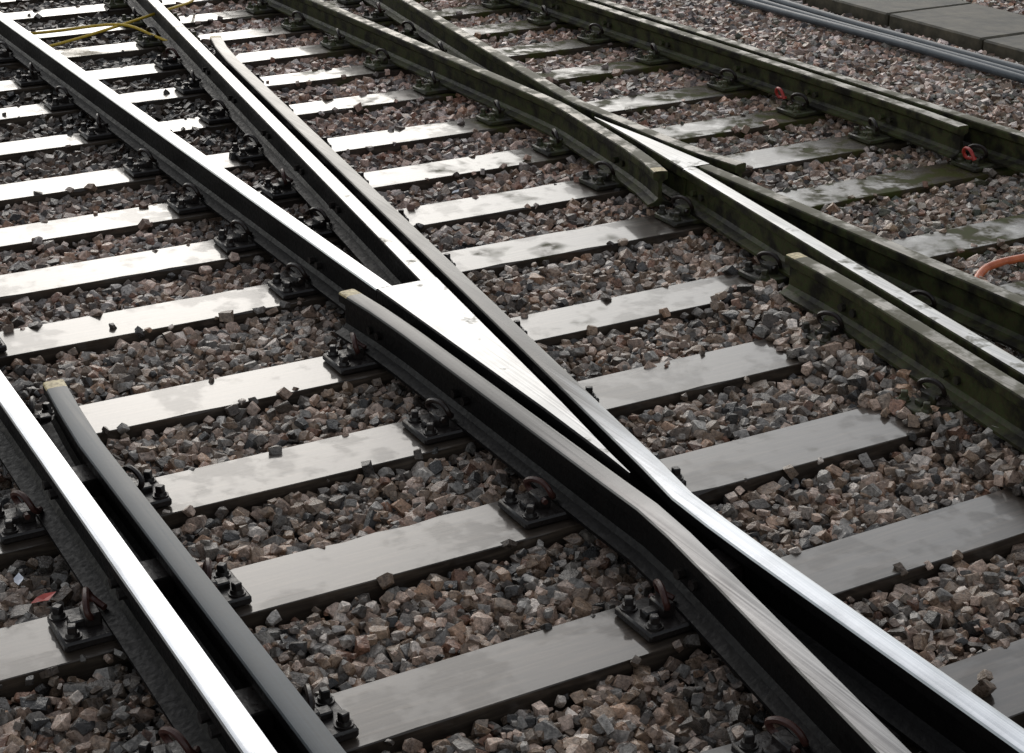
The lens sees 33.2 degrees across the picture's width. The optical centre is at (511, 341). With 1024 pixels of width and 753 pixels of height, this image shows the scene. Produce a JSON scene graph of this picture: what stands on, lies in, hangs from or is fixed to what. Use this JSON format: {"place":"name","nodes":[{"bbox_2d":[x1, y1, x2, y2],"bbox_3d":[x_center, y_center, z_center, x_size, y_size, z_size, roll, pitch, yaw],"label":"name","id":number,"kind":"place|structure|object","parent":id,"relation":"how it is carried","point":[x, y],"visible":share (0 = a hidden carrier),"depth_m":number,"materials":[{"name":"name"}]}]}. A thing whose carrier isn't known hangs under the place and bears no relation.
{"place":"outdoors","nodes":[
{"label":"outdoors","id":0,"kind":"place"},
{"bbox_2d":[0,0,1023,752],"bbox_3d":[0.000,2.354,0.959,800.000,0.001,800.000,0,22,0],"label":"ground","id":1,"kind":"structure","parent":0,"point":[561,710],"depth_m":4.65,"materials":[{"name":"grey gravel"}]},
{"bbox_2d":[14,573,22,584],"bbox_3d":[-1.396,0.673,4.859,0.030,0.010,0.047,7,23,17],"label":"paper scrap","id":2,"kind":"object","parent":1,"relation":"on","point":[18,578],"visible":1,"depth_m":4.86,"materials":[{"name":"white paper"}]},
{"bbox_2d":[0,0,78,4],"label":"railway sleeper","id":3,"kind":"object","parent":1,"relation":"on","point":[6,2],"visible":0.12,"depth_m":12.71,"materials":[{"name":"concrete"}]},
{"bbox_2d":[32,592,54,602],"bbox_3d":[-1.299,0.711,4.761,0.064,0.014,0.041,-1,22,-2],"label":"fallen leaf","id":4,"kind":"object","parent":1,"relation":"on","point":[45,596],"visible":1,"depth_m":4.77,"materials":[{"name":"red plant"}]},
{"bbox_2d":[30,0,193,46],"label":"yellow cable","id":5,"kind":"object","parent":1,"relation":"on","point":[117,25],"visible":0.81,"depth_m":11.42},
{"bbox_2d":[4,0,248,23],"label":"railway sleeper","id":6,"kind":"object","parent":1,"relation":"on","point":[120,8],"visible":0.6,"depth_m":12.38,"materials":[{"name":"concrete"}]},
{"bbox_2d":[29,0,433,42],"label":"railway sleeper","id":7,"kind":"object","parent":1,"relation":"on","point":[260,10],"visible":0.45,"depth_m":12.11,"materials":[{"name":"concrete"}]},
{"bbox_2d":[0,0,529,69],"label":"railway sleeper","id":8,"kind":"object","parent":1,"relation":"on","point":[140,46],"visible":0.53,"depth_m":11.57,"materials":[{"name":"concrete"}]},
{"bbox_2d":[0,3,579,95],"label":"railway sleeper","id":9,"kind":"object","parent":1,"relation":"on","point":[160,68],"visible":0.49,"depth_m":11.00,"materials":[{"name":"concrete"}]},
{"bbox_2d":[0,21,637,128],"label":"railway sleeper","id":10,"kind":"object","parent":1,"relation":"on","point":[62,105],"visible":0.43,"depth_m":10.43,"materials":[{"name":"concrete"}]},
{"bbox_2d":[0,40,691,161],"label":"railway sleeper","id":11,"kind":"object","parent":1,"relation":"on","point":[98,134],"visible":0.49,"depth_m":9.82,"materials":[{"name":"concrete"}]},
{"bbox_2d":[0,65,772,210],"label":"railway sleeper","id":12,"kind":"object","parent":1,"relation":"on","point":[130,173],"visible":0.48,"depth_m":9.12,"materials":[{"name":"concrete"}]},
{"bbox_2d":[0,12,390,311],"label":"running rail","id":13,"kind":"object","parent":12,"relation":"on","point":[282,236],"visible":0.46,"depth_m":8.06,"materials":[{"name":"metal"}]},
{"bbox_2d":[0,89,844,255],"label":"railway sleeper","id":14,"kind":"object","parent":1,"relation":"on","point":[281,193],"visible":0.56,"depth_m":8.48,"materials":[{"name":"concrete"}]},
{"bbox_2d":[124,0,435,285],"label":"running rail","id":15,"kind":"object","parent":14,"relation":"on","point":[368,239],"visible":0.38,"depth_m":8.30,"materials":[{"name":"metal"}]},
{"bbox_2d":[255,0,670,206],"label":"wing rail","id":16,"kind":"object","parent":14,"relation":"on","point":[642,176],"visible":0.98,"depth_m":9.58,"materials":[{"name":"metal"}]},
{"bbox_2d":[775,87,786,99],"bbox_3d":[1.519,-1.397,9.698,0.048,0.074,0.116,-12,25,-27],"label":"red rail clip","id":17,"kind":"object","parent":14,"relation":"attached to","point":[783,96],"visible":1,"depth_m":9.69,"materials":[{"name":"paint"}]},
{"bbox_2d":[0,114,916,307],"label":"railway sleeper","id":18,"kind":"object","parent":1,"relation":"on","point":[36,285],"visible":0.48,"depth_m":7.90,"materials":[{"name":"concrete"}]},
{"bbox_2d":[363,0,745,177],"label":"wing rail","id":19,"kind":"object","parent":18,"relation":"on","point":[432,28],"visible":0.49,"depth_m":10.12,"materials":[{"name":"metal"}]},
{"bbox_2d":[594,117,709,200],"bbox_3d":[0.608,-0.905,8.430,0.198,0.168,1.020,-12,25,-27],"label":"crossing vee","id":20,"kind":"object","parent":18,"relation":"on","point":[673,162],"visible":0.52,"depth_m":8.16,"materials":[{"name":"silver metal"}]},
{"bbox_2d":[503,0,968,158],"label":"check rail","id":21,"kind":"object","parent":18,"relation":"on","point":[932,131],"visible":0.97,"depth_m":9.95,"materials":[{"name":"metal"}]},
{"bbox_2d":[587,0,1023,172],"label":"running rail","id":22,"kind":"object","parent":18,"relation":"on","point":[1003,145],"depth_m":9.01,"materials":[{"name":"metal"}]},
{"bbox_2d":[0,144,1019,367],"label":"railway sleeper","id":23,"kind":"object","parent":1,"relation":"on","point":[47,342],"visible":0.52,"depth_m":7.38,"materials":[{"name":"concrete"}]},
{"bbox_2d":[962,146,976,160],"bbox_3d":[2.280,-0.932,8.553,0.048,0.074,0.116,-12,25,-27],"label":"red rail clip","id":24,"kind":"object","parent":23,"relation":"attached to","point":[972,157],"visible":1,"depth_m":8.55,"materials":[{"name":"paint"}]},
{"bbox_2d":[0,358,1023,706],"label":"railway sleeper","id":25,"kind":"object","parent":1,"relation":"on","point":[298,586],"visible":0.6,"depth_m":5.03,"materials":[{"name":"concrete"}]},
{"bbox_2d":[0,370,276,752],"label":"running rail","id":26,"kind":"object","parent":25,"relation":"on","point":[181,677],"depth_m":4.51,"materials":[{"name":"metal"}]},
{"bbox_2d":[377,277,629,483],"bbox_3d":[0.030,0.145,5.852,0.298,0.168,1.750,-12,25,-27],"label":"crossing vee","id":27,"kind":"object","parent":25,"relation":"on","point":[436,310],"visible":0.57,"depth_m":5.92,"materials":[{"name":"silver metal"}]},
{"bbox_2d":[0,280,1023,571],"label":"railway sleeper","id":28,"kind":"object","parent":1,"relation":"on","point":[248,482],"visible":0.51,"depth_m":5.63,"materials":[{"name":"concrete"}]},
{"bbox_2d":[28,214,1023,446],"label":"railway sleeper","id":29,"kind":"object","parent":1,"relation":"on","point":[158,412],"visible":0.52,"depth_m":6.31,"materials":[{"name":"concrete"}]},
{"bbox_2d":[210,36,1023,752],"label":"wing rail","id":30,"kind":"object","parent":29,"relation":"on","point":[910,696],"visible":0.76,"depth_m":4.55,"materials":[{"name":"metal"}]},
{"bbox_2d":[335,289,910,752],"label":"wing rail","id":31,"kind":"object","parent":29,"relation":"on","point":[771,661],"visible":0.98,"depth_m":4.85,"materials":[{"name":"metal"}]},
{"bbox_2d":[135,477,1023,752],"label":"railway sleeper","id":32,"kind":"object","parent":1,"relation":"on","point":[427,705],"visible":0.59,"depth_m":4.52,"materials":[{"name":"concrete"}]},
{"bbox_2d":[42,379,345,752],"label":"check rail","id":33,"kind":"object","parent":32,"relation":"on","point":[235,651],"visible":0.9,"depth_m":4.48,"materials":[{"name":"metal"}]},
{"bbox_2d":[700,638,1023,752],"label":"railway sleeper","id":34,"kind":"object","parent":1,"relation":"on","point":[1004,666],"visible":0.41,"depth_m":4.31,"materials":[{"name":"concrete"}]},
{"bbox_2d":[728,0,1023,83],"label":"grey cable duct","id":35,"kind":"object","parent":1,"relation":"on","point":[969,63],"visible":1,"depth_m":11.29,"materials":[{"name":"plastic"}]},
{"bbox_2d":[753,0,1023,74],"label":"grey cable duct","id":36,"kind":"object","parent":1,"relation":"on","point":[884,34],"visible":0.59,"depth_m":11.42,"materials":[{"name":"plastic"}]},
{"bbox_2d":[768,0,1023,70],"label":"grey cable duct","id":37,"kind":"object","parent":1,"relation":"on","point":[890,32],"visible":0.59,"depth_m":11.49,"materials":[{"name":"plastic"}]},
{"bbox_2d":[779,252,1023,452],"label":"check rail","id":38,"kind":"object","parent":1,"relation":"on","point":[985,394],"visible":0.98,"depth_m":6.13,"materials":[{"name":"metal"}]},
{"bbox_2d":[795,0,1023,62],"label":"cable trough","id":39,"kind":"object","parent":1,"relation":"on","point":[999,33],"visible":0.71,"depth_m":11.88,"materials":[{"name":"concrete"}]},
{"bbox_2d":[974,254,1023,277],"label":"orange hose","id":40,"kind":"object","parent":1,"relation":"on","point":[983,270],"visible":0.79,"depth_m":7.29,"materials":[{"name":"plastic"}]},
{"bbox_3d":[2.397,1.237,3.505,6.325,0.295,0.253,-12,26,-27],"label":"railway sleeper","id":41,"kind":"object","parent":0,"visible":0},
{"bbox_2d":[675,167,1023,384],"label":"running rail","id":42,"kind":"object","parent":41,"relation":"on","point":[748,225],"visible":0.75,"depth_m":7.12,"materials":[{"name":"metal"}]},
{"bbox_2d":[699,165,1023,353],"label":"running rail","id":43,"kind":"object","parent":41,"relation":"on","point":[982,307],"visible":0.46,"depth_m":6.85,"materials":[{"name":"metal"}]}
]}

